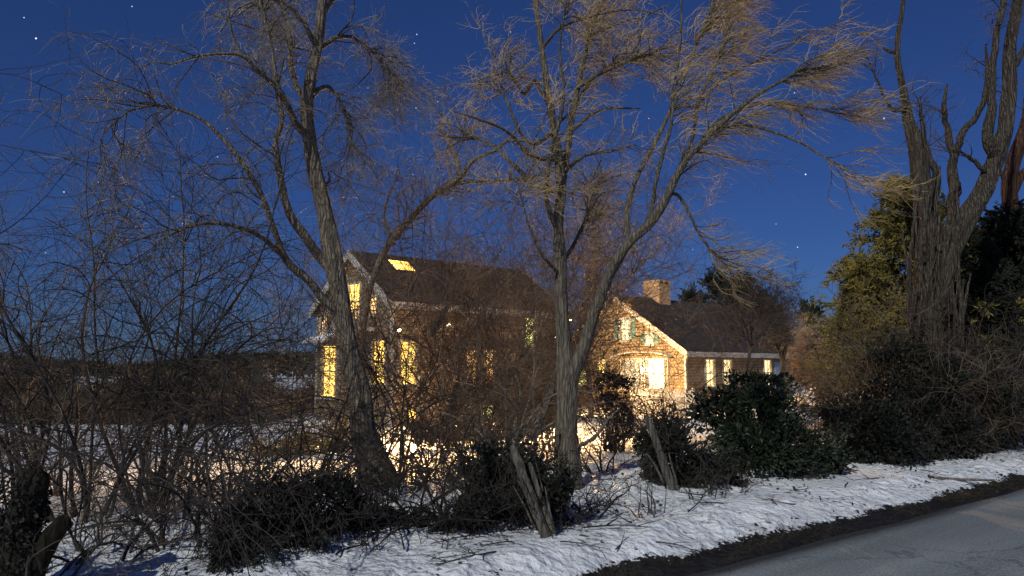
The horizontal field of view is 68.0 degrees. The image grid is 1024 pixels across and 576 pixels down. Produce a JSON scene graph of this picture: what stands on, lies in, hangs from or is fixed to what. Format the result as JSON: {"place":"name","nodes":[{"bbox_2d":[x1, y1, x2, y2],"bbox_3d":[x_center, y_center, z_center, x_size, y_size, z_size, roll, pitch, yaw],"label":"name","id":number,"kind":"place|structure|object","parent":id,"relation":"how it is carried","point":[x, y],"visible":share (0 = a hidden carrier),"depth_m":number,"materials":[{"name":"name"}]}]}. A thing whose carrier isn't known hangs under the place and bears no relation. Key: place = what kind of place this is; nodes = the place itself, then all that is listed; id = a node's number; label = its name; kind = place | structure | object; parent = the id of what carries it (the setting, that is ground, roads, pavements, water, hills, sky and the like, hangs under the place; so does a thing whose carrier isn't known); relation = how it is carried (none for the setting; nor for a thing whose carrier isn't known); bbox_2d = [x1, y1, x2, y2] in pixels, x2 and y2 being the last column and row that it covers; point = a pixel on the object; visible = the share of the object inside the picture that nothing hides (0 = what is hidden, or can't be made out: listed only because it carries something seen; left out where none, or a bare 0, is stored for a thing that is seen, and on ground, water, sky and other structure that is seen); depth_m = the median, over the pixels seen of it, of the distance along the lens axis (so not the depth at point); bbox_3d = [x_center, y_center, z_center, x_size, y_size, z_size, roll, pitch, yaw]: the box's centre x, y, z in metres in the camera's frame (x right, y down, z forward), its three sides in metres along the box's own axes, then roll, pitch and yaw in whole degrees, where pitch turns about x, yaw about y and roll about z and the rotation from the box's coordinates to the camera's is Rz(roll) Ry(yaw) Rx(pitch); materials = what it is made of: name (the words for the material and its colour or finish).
{"place":"outdoors","nodes":[
{"label":"outdoors","id":0,"kind":"place"},
{"bbox_2d":[0,371,1023,575],"bbox_3d":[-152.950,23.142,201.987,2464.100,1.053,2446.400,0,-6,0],"label":"ground","id":1,"kind":"structure","parent":0,"point":[698,527],"depth_m":7.13,"materials":[{"name":"snow"}]},
{"bbox_2d":[0,467,73,575],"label":"tree stump","id":2,"kind":"object","parent":1,"relation":"on","point":[31,492],"visible":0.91,"depth_m":4.71,"materials":[{"name":"wood"}]},
{"bbox_2d":[0,278,158,499],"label":"bare shrub","id":3,"kind":"object","parent":1,"relation":"on","point":[58,421],"visible":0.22,"depth_m":9.14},
{"bbox_2d":[0,456,193,575],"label":"bare shrub","id":4,"kind":"object","parent":1,"relation":"on","point":[87,552],"visible":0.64,"depth_m":4.81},
{"bbox_2d":[5,315,250,507],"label":"bare shrub","id":5,"kind":"object","parent":1,"relation":"on","point":[54,485],"visible":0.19,"depth_m":8.99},
{"bbox_2d":[0,6,268,513],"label":"bare shrub","id":6,"kind":"object","parent":1,"relation":"on","point":[8,385],"visible":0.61,"depth_m":7.59,"materials":[{"name":"plant"}]},
{"bbox_2d":[0,354,297,572],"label":"bare shrub","id":7,"kind":"object","parent":1,"relation":"on","point":[76,543],"visible":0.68,"depth_m":5.78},
{"bbox_2d":[0,362,312,424],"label":"undergrowth","id":8,"kind":"object","parent":1,"relation":"on","point":[128,418],"visible":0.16,"depth_m":29.44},
{"bbox_2d":[0,352,314,413],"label":"undergrowth","id":9,"kind":"object","parent":1,"relation":"on","point":[287,390],"visible":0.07,"depth_m":37.67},
{"bbox_2d":[0,351,315,378],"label":"woods","id":10,"kind":"object","parent":1,"relation":"on","point":[147,363],"visible":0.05,"depth_m":150.90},
{"bbox_2d":[20,273,304,489],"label":"bare shrub","id":11,"kind":"object","parent":1,"relation":"on","point":[179,480],"visible":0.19,"depth_m":10.16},
{"bbox_2d":[64,421,289,575],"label":"bare shrub","id":12,"kind":"object","parent":1,"relation":"on","point":[138,520],"visible":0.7,"depth_m":5.71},
{"bbox_2d":[0,280,374,575],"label":"bare shrub","id":13,"kind":"object","parent":1,"relation":"on","point":[111,466],"visible":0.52,"depth_m":6.67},
{"bbox_2d":[0,107,390,522],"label":"bare shrub","id":14,"kind":"object","parent":1,"relation":"on","point":[27,353],"visible":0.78,"depth_m":7.33,"materials":[{"name":"plant"}]},
{"bbox_2d":[0,0,411,575],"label":"bare shrub","id":15,"kind":"object","parent":1,"relation":"on","point":[146,327],"visible":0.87,"depth_m":7.59,"materials":[{"name":"plant"}]},
{"bbox_2d":[52,415,376,570],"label":"bare shrub","id":16,"kind":"object","parent":1,"relation":"on","point":[292,470],"visible":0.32,"depth_m":6.78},
{"bbox_2d":[0,247,451,509],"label":"bare shrub","id":17,"kind":"object","parent":1,"relation":"on","point":[210,414],"visible":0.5,"depth_m":7.59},
{"bbox_2d":[5,0,471,488],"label":"willow tree","id":18,"kind":"object","parent":1,"relation":"on","point":[305,128],"visible":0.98,"depth_m":9.13,"materials":[{"name":"brown plant"}]},
{"bbox_2d":[124,265,396,474],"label":"bare shrub","id":19,"kind":"object","parent":1,"relation":"on","point":[283,411],"visible":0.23,"depth_m":12.42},
{"bbox_2d":[152,411,373,569],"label":"bare shrub","id":20,"kind":"object","parent":1,"relation":"on","point":[307,489],"visible":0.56,"depth_m":6.02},
{"bbox_2d":[246,417,351,457],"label":"foundation shrub","id":21,"kind":"object","parent":1,"relation":"on","point":[324,444],"visible":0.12,"depth_m":18.99,"materials":[{"name":"plant"}]},
{"bbox_2d":[158,366,461,505],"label":"bare shrub","id":22,"kind":"object","parent":1,"relation":"on","point":[369,454],"visible":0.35,"depth_m":8.24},
{"bbox_2d":[168,455,467,575],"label":"ivy mound","id":23,"kind":"object","parent":1,"relation":"on","point":[311,530],"visible":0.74,"depth_m":5.98,"materials":[{"name":"green plant"}]},
{"bbox_2d":[106,179,550,489],"bbox_3d":[-2.116,1.234,9.514,5.664,4.425,5.302,0,-6,0],"label":"bare shrub","id":24,"kind":"object","parent":1,"relation":"on","point":[348,427],"visible":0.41,"depth_m":9.24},
{"bbox_2d":[149,245,565,501],"bbox_3d":[-1.703,1.401,10.353,4.606,4.224,6.554,0,-6,0],"label":"bare shrub","id":25,"kind":"object","parent":1,"relation":"on","point":[393,402],"visible":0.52,"depth_m":9.38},
{"bbox_2d":[129,197,596,481],"bbox_3d":[-2.568,0.852,12.207,6.654,4.332,6.044,5,-8,-37],"label":"bare shrub","id":26,"kind":"object","parent":1,"relation":"on","point":[372,374],"visible":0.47,"depth_m":11.49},
{"bbox_2d":[289,402,499,500],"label":"bare shrub","id":27,"kind":"object","parent":1,"relation":"on","point":[382,466],"visible":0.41,"depth_m":8.48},
{"bbox_2d":[335,447,521,550],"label":"bare shrub","id":28,"kind":"object","parent":1,"relation":"on","point":[441,519],"visible":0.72,"depth_m":6.49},
{"bbox_2d":[302,250,570,426],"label":"house","id":29,"kind":"structure","parent":1,"relation":"on","point":[370,257],"depth_m":30.29,"materials":[{"name":"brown wood"}]},
{"bbox_2d":[319,344,338,399],"bbox_3d":[-7.534,3.441,31.173,0.117,2.250,1.470,5,-8,-42],"label":"window","id":30,"kind":"structure","parent":29,"relation":"in","point":[331,349],"depth_m":31.15,"materials":[{"name":"yellow"}]},
{"bbox_2d":[347,282,362,322],"bbox_3d":[-6.281,0.580,30.072,0.117,1.590,1.220,5,-8,-42],"label":"window","id":31,"kind":"structure","parent":29,"relation":"in","point":[352,287],"depth_m":30.11,"materials":[{"name":"yellow"}]},
{"bbox_2d":[369,339,387,387],"bbox_3d":[-5.010,2.808,28.417,0.117,1.810,1.220,5,-8,-42],"label":"window","id":32,"kind":"structure","parent":29,"relation":"in","point":[370,339],"depth_m":28.43,"materials":[{"name":"yellow"}]},
{"bbox_2d":[396,340,419,386],"bbox_3d":[-3.850,2.816,28.299,1.070,1.770,0.117,5,-8,-42],"label":"window","id":33,"kind":"structure","parent":29,"relation":"in","point":[400,340],"depth_m":28.36,"materials":[{"name":"yellow"}]},
{"bbox_2d":[132,101,763,471],"bbox_3d":[-0.165,1.044,12.204,8.168,8.886,8.745,-2,-6,19],"label":"bare shrub","id":34,"kind":"object","parent":1,"relation":"on","point":[456,321],"visible":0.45,"depth_m":11.13,"materials":[{"name":"plant"}]},
{"bbox_2d":[428,306,448,339],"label":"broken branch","id":35,"kind":"object","parent":34,"relation":"on","point":[431,331],"visible":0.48,"depth_m":12.26,"materials":[{"name":"brown plant"}]},
{"bbox_2d":[446,383,459,424],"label":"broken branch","id":36,"kind":"object","parent":34,"relation":"on","point":[458,390],"visible":0.29,"depth_m":11.84,"materials":[{"name":"brown plant"}]},
{"bbox_2d":[418,528,479,543],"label":"fallen twig","id":37,"kind":"object","parent":1,"relation":"on","point":[460,534],"visible":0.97,"depth_m":6.36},
{"bbox_2d":[416,469,483,509],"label":"broken branch","id":38,"kind":"object","parent":1,"relation":"on","point":[429,504],"visible":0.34,"depth_m":7.17,"materials":[{"name":"brown plant"}]},
{"bbox_2d":[403,418,501,449],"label":"foundation shrub","id":39,"kind":"object","parent":1,"relation":"on","point":[445,437],"visible":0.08,"depth_m":19.69,"materials":[{"name":"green plant"}]},
{"bbox_2d":[358,410,547,549],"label":"bare shrub","id":40,"kind":"object","parent":1,"relation":"on","point":[431,514],"visible":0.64,"depth_m":6.66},
{"bbox_2d":[324,285,582,449],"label":"bare shrub","id":41,"kind":"object","parent":1,"relation":"on","point":[447,381],"visible":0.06,"depth_m":19.21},
{"bbox_2d":[422,545,496,564],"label":"fallen twig","id":42,"kind":"object","parent":1,"relation":"on","point":[463,557],"visible":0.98,"depth_m":5.79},
{"bbox_2d":[343,347,578,502],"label":"bare shrub","id":43,"kind":"object","parent":1,"relation":"on","point":[466,429],"visible":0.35,"depth_m":9.63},
{"bbox_2d":[344,79,597,367],"bbox_3d":[-0.740,-0.382,12.919,4.496,6.976,2.557,0,-6,0],"label":"pale leaning tree","id":44,"kind":"object","parent":1,"relation":"on","point":[460,180],"visible":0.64,"depth_m":13.14,"materials":[{"name":"brown plant"}]},
{"bbox_2d":[213,111,746,470],"bbox_3d":[-0.857,0.116,13.085,7.660,7.042,7.988,3,-7,-29],"label":"bare shrub","id":45,"kind":"object","parent":1,"relation":"on","point":[431,298],"visible":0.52,"depth_m":12.03,"materials":[{"name":"plant"}]},
{"bbox_2d":[433,229,539,282],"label":"bare tree","id":46,"kind":"object","parent":1,"relation":"on","point":[478,257],"visible":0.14,"depth_m":44.89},
{"bbox_2d":[202,92,808,459],"bbox_3d":[0.245,0.166,13.270,9.275,6.809,10.429,-3,-7,25],"label":"bare shrub","id":47,"kind":"object","parent":1,"relation":"on","point":[529,259],"visible":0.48,"depth_m":12.61,"materials":[{"name":"plant"}]},
{"bbox_2d":[326,232,692,473],"bbox_3d":[-0.390,0.962,10.577,4.759,3.384,3.972,-6,-8,44],"label":"bare shrub","id":48,"kind":"object","parent":1,"relation":"on","point":[506,389],"visible":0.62,"depth_m":10.30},
{"bbox_2d":[529,383,555,442],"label":"broken branch","id":49,"kind":"object","parent":48,"relation":"on","point":[539,421],"visible":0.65,"depth_m":10.83,"materials":[{"name":"brown plant"}]},
{"bbox_2d":[407,419,623,542],"bbox_3d":[0.086,1.904,7.015,1.906,1.371,1.358,-1,-6,11],"label":"ivy mound","id":50,"kind":"object","parent":1,"relation":"on","point":[559,491],"visible":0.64,"depth_m":6.91,"materials":[{"name":"green plant"}]},
{"bbox_2d":[404,286,660,446],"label":"bare shrub","id":51,"kind":"object","parent":1,"relation":"on","point":[536,376],"visible":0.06,"depth_m":18.36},
{"bbox_2d":[510,444,555,537],"bbox_3d":[0.172,1.811,6.654,0.464,0.839,0.183,-3,-7,25],"label":"weathered post","id":52,"kind":"object","parent":1,"relation":"on","point":[543,529],"visible":0.97,"depth_m":6.63,"materials":[{"name":"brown wood"}]},
{"bbox_2d":[528,456,555,533],"bbox_3d":[0.271,1.867,6.727,0.332,0.719,0.082,-4,-7,36],"label":"weathered post","id":53,"kind":"object","parent":1,"relation":"on","point":[537,485],"visible":0.63,"depth_m":6.74,"materials":[{"name":"grey wood"}]},
{"bbox_2d":[62,441,1023,575],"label":"leaf litter","id":54,"kind":"object","parent":1,"relation":"on","point":[616,510],"visible":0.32,"depth_m":8.44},
{"bbox_2d":[284,134,804,473],"bbox_3d":[0.217,1.095,14.586,10.088,8.002,8.020,-4,-7,35],"label":"bare shrub","id":55,"kind":"object","parent":1,"relation":"on","point":[584,381],"visible":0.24,"depth_m":14.07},
{"bbox_2d":[503,436,631,529],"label":"bare shrub","id":56,"kind":"object","parent":1,"relation":"on","point":[595,506],"visible":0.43,"depth_m":7.26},
{"bbox_2d":[493,318,694,453],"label":"bare shrub","id":57,"kind":"object","parent":1,"relation":"on","point":[631,408],"visible":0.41,"depth_m":13.27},
{"bbox_2d":[548,413,645,473],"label":"bare shrub","id":58,"kind":"object","parent":1,"relation":"on","point":[596,464],"visible":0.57,"depth_m":10.08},
{"bbox_2d":[576,487,627,518],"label":"young shoot","id":59,"kind":"object","parent":1,"relation":"on","point":[597,504],"visible":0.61,"depth_m":7.30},
{"bbox_2d":[574,459,660,506],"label":"young shoot","id":60,"kind":"object","parent":1,"relation":"on","point":[621,484],"visible":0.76,"depth_m":7.88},
{"bbox_2d":[580,354,656,452],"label":"ivy clump","id":61,"kind":"object","parent":1,"relation":"on","point":[622,386],"visible":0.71,"depth_m":13.05,"materials":[{"name":"green plant"}]},
{"bbox_2d":[584,512,658,527],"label":"fallen twig","id":62,"kind":"object","parent":1,"relation":"on","point":[607,524],"visible":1,"depth_m":6.85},
{"bbox_2d":[515,167,735,416],"bbox_3d":[4.893,0.078,32.291,8.773,11.213,5.900,-5,-8,42],"label":"bare tree","id":63,"kind":"object","parent":1,"relation":"on","point":[668,230],"visible":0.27,"depth_m":32.23,"materials":[{"name":"brown plant"}]},
{"bbox_2d":[601,470,664,533],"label":"young shoot","id":64,"kind":"object","parent":1,"relation":"on","point":[637,517],"visible":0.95,"depth_m":7.34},
{"bbox_2d":[593,452,680,513],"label":"young shoot","id":65,"kind":"object","parent":1,"relation":"on","point":[647,492],"visible":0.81,"depth_m":7.57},
{"bbox_2d":[585,365,701,442],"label":"bare shrub","id":66,"kind":"object","parent":1,"relation":"on","point":[657,401],"visible":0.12,"depth_m":17.22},
{"bbox_2d":[645,415,678,490],"bbox_3d":[1.756,1.998,8.824,0.405,1.018,0.142,0,-6,0],"label":"weathered post","id":67,"kind":"object","parent":1,"relation":"on","point":[652,431],"visible":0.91,"depth_m":8.81,"materials":[{"name":"grey wood"}]},
{"bbox_2d":[630,387,696,416],"bbox_3d":[6.803,5.234,34.497,0.264,1.420,3.641,6,-8,-44],"label":"picket fence","id":68,"kind":"object","parent":1,"relation":"on","point":[678,393],"visible":0.23,"depth_m":34.14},
{"bbox_2d":[553,328,798,446],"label":"bare shrub","id":69,"kind":"object","parent":1,"relation":"on","point":[672,398],"visible":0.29,"depth_m":15.06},
{"bbox_2d":[415,0,942,489],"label":"forked tree","id":70,"kind":"object","parent":1,"relation":"on","point":[569,366],"visible":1,"depth_m":8.95,"materials":[{"name":"grey plant"}]},
{"bbox_2d":[574,280,792,408],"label":"gabled cottage","id":71,"kind":"structure","parent":1,"relation":"on","point":[762,364],"depth_m":40.45,"materials":[{"name":"brick"}]},
{"bbox_2d":[619,317,630,341],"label":"window","id":72,"kind":"structure","parent":71,"relation":"in","point":[622,327],"depth_m":40.82,"materials":[{"name":"yellow"}]},
{"bbox_2d":[619,358,642,390],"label":"picture window","id":73,"kind":"structure","parent":71,"relation":"in","point":[640,359],"depth_m":40.15,"materials":[{"name":"yellow"}]},
{"bbox_2d":[644,358,668,390],"bbox_3d":[7.401,4.441,39.043,0.117,1.690,1.620,5,-8,-42],"label":"picture window","id":74,"kind":"structure","parent":71,"relation":"in","point":[656,361],"depth_m":39.05,"materials":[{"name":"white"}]},
{"bbox_2d":[704,358,715,388],"bbox_3d":[10.230,4.406,39.091,1.020,1.550,0.117,5,-8,-42],"label":"window","id":75,"kind":"structure","parent":71,"relation":"in","point":[711,367],"depth_m":39.11,"materials":[{"name":"yellow"}]},
{"bbox_2d":[722,359,732,384],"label":"window","id":76,"kind":"structure","parent":71,"relation":"in","point":[730,363],"depth_m":40.18,"materials":[{"name":"yellow"}]},
{"bbox_2d":[763,359,771,384],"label":"window","id":77,"kind":"structure","parent":71,"relation":"in","point":[765,367],"depth_m":42.93,"materials":[{"name":"yellow"}]},
{"bbox_2d":[652,463,715,500],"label":"young shoot","id":78,"kind":"object","parent":1,"relation":"on","point":[691,484],"visible":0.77,"depth_m":8.36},
{"bbox_2d":[677,281,707,301],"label":"evergreen tree","id":79,"kind":"object","parent":1,"relation":"on","point":[688,295],"visible":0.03,"depth_m":55.97,"materials":[{"name":"green plant"}]},
{"bbox_2d":[616,389,769,490],"bbox_3d":[2.308,2.015,9.314,2.008,1.544,1.532,1,-6,-14],"label":"ivy mound","id":80,"kind":"object","parent":1,"relation":"on","point":[673,438],"visible":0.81,"depth_m":9.18,"materials":[{"name":"green plant"}]},
{"bbox_2d":[675,449,736,498],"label":"young shoot","id":81,"kind":"object","parent":1,"relation":"on","point":[724,497],"visible":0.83,"depth_m":8.57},
{"bbox_2d":[696,263,745,317],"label":"evergreen tree","id":82,"kind":"object","parent":1,"relation":"on","point":[707,281],"visible":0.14,"depth_m":55.74,"materials":[{"name":"green plant"}]},
{"bbox_2d":[713,458,774,493],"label":"young shoot","id":83,"kind":"object","parent":1,"relation":"on","point":[747,485],"visible":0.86,"depth_m":8.81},
{"bbox_2d":[728,269,762,318],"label":"evergreen tree","id":84,"kind":"object","parent":1,"relation":"on","point":[747,281],"visible":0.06,"depth_m":55.75,"materials":[{"name":"green plant"}]},
{"bbox_2d":[701,256,817,384],"bbox_3d":[8.576,1.932,26.811,4.651,6.242,4.005,2,-6,-22],"label":"bare tree","id":85,"kind":"object","parent":1,"relation":"on","point":[738,315],"visible":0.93,"depth_m":26.78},
{"bbox_2d":[679,355,856,480],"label":"evergreen bush","id":86,"kind":"object","parent":1,"relation":"on","point":[768,434],"visible":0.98,"depth_m":10.49,"materials":[{"name":"green plant"}]},
{"bbox_2d":[746,288,827,372],"bbox_3d":[11.299,2.746,31.380,3.386,5.716,5.358,-3,-7,23],"label":"bare tree","id":87,"kind":"object","parent":1,"relation":"on","point":[776,345],"visible":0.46,"depth_m":31.40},
{"bbox_2d":[703,359,879,436],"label":"bare shrub","id":88,"kind":"object","parent":1,"relation":"on","point":[815,393],"visible":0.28,"depth_m":14.54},
{"bbox_2d":[768,305,835,387],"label":"bare tree","id":89,"kind":"object","parent":1,"relation":"on","point":[807,329],"visible":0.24,"depth_m":41.56,"materials":[{"name":"brown plant"}]},
{"bbox_2d":[785,330,836,402],"bbox_3d":[13.498,3.753,33.598,3.065,4.177,3.322,4,-7,-35],"label":"bare tree","id":90,"kind":"object","parent":1,"relation":"on","point":[797,367],"visible":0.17,"depth_m":34.20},
{"bbox_2d":[793,295,832,388],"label":"evergreen tree","id":91,"kind":"object","parent":1,"relation":"on","point":[817,308],"visible":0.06,"depth_m":61.60,"materials":[{"name":"green plant"}]},
{"bbox_2d":[759,336,873,431],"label":"bare shrub","id":92,"kind":"object","parent":1,"relation":"on","point":[804,378],"visible":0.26,"depth_m":17.57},
{"bbox_2d":[788,456,846,482],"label":"young shoot","id":93,"kind":"object","parent":1,"relation":"on","point":[815,470],"visible":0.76,"depth_m":9.61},
{"bbox_2d":[809,248,910,402],"bbox_3d":[8.296,1.236,17.439,2.687,4.451,2.895,0,-6,0],"label":"cedar tree","id":94,"kind":"object","parent":1,"relation":"on","point":[865,265],"visible":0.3,"depth_m":17.39,"materials":[{"name":"green plant"}]},
{"bbox_2d":[808,371,954,471],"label":"hedge bush","id":95,"kind":"object","parent":1,"relation":"on","point":[875,425],"visible":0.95,"depth_m":11.36,"materials":[{"name":"green plant"}]},
{"bbox_2d":[755,260,1023,467],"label":"bare shrub","id":96,"kind":"object","parent":1,"relation":"on","point":[863,355],"visible":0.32,"depth_m":13.05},
{"bbox_2d":[776,251,1023,457],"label":"bare shrub","id":97,"kind":"object","parent":1,"relation":"on","point":[908,313],"visible":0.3,"depth_m":13.63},
{"bbox_2d":[798,172,1023,385],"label":"cedar tree","id":98,"kind":"object","parent":1,"relation":"on","point":[889,241],"visible":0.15,"depth_m":18.39,"materials":[{"name":"green plant"}]},
{"bbox_2d":[818,293,1003,396],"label":"olive shrub","id":99,"kind":"object","parent":1,"relation":"on","point":[882,320],"visible":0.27,"depth_m":15.43,"materials":[{"name":"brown plant"}]},
{"bbox_2d":[818,260,1023,457],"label":"bare shrub","id":100,"kind":"object","parent":1,"relation":"on","point":[976,349],"visible":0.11,"depth_m":14.29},
{"bbox_2d":[823,0,1023,442],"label":"old split tree","id":101,"kind":"object","parent":1,"relation":"on","point":[942,248],"visible":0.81,"depth_m":15.12,"materials":[{"name":"brown plant"}]},
{"bbox_2d":[857,321,1017,462],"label":"hedge bush","id":102,"kind":"object","parent":1,"relation":"on","point":[937,435],"visible":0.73,"depth_m":12.30,"materials":[{"name":"green plant"}]},
{"bbox_2d":[928,476,994,480],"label":"fallen branch","id":103,"kind":"object","parent":1,"relation":"on","point":[956,479],"visible":0.97,"depth_m":10.23,"materials":[{"name":"wood"}]},
{"bbox_2d":[922,337,1023,456],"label":"hedge bush","id":104,"kind":"object","parent":1,"relation":"on","point":[1006,401],"visible":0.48,"depth_m":13.06,"materials":[{"name":"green plant"}]},
{"bbox_2d":[945,229,1023,433],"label":"hemlock tree","id":105,"kind":"object","parent":1,"relation":"on","point":[988,271],"visible":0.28,"depth_m":17.00,"materials":[{"name":"green plant"}]},
{"bbox_2d":[974,198,1023,301],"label":"hemlock tree","id":106,"kind":"object","parent":1,"relation":"on","point":[1007,227],"visible":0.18,"depth_m":19.35,"materials":[{"name":"green plant"}]},
{"bbox_2d":[997,29,1023,212],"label":"red barked tree","id":107,"kind":"object","parent":1,"relation":"on","point":[1012,177],"visible":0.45,"depth_m":20.33,"materials":[{"name":"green plant"}]},
{"bbox_2d":[0,0,1023,364],"label":"sky","id":108,"kind":"structure","parent":0,"point":[932,33],"materials":[{"name":"blue"}]},
{"bbox_2d":[561,472,1023,575],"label":"dead grass","id":109,"kind":"structure","parent":0,"point":[831,526],"depth_m":7.27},
{"bbox_2d":[687,488,1023,575],"bbox_3d":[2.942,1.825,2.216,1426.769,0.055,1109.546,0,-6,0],"label":"road","id":110,"kind":"structure","parent":0,"point":[985,537],"depth_m":6.62,"materials":[{"name":"asphalt"}]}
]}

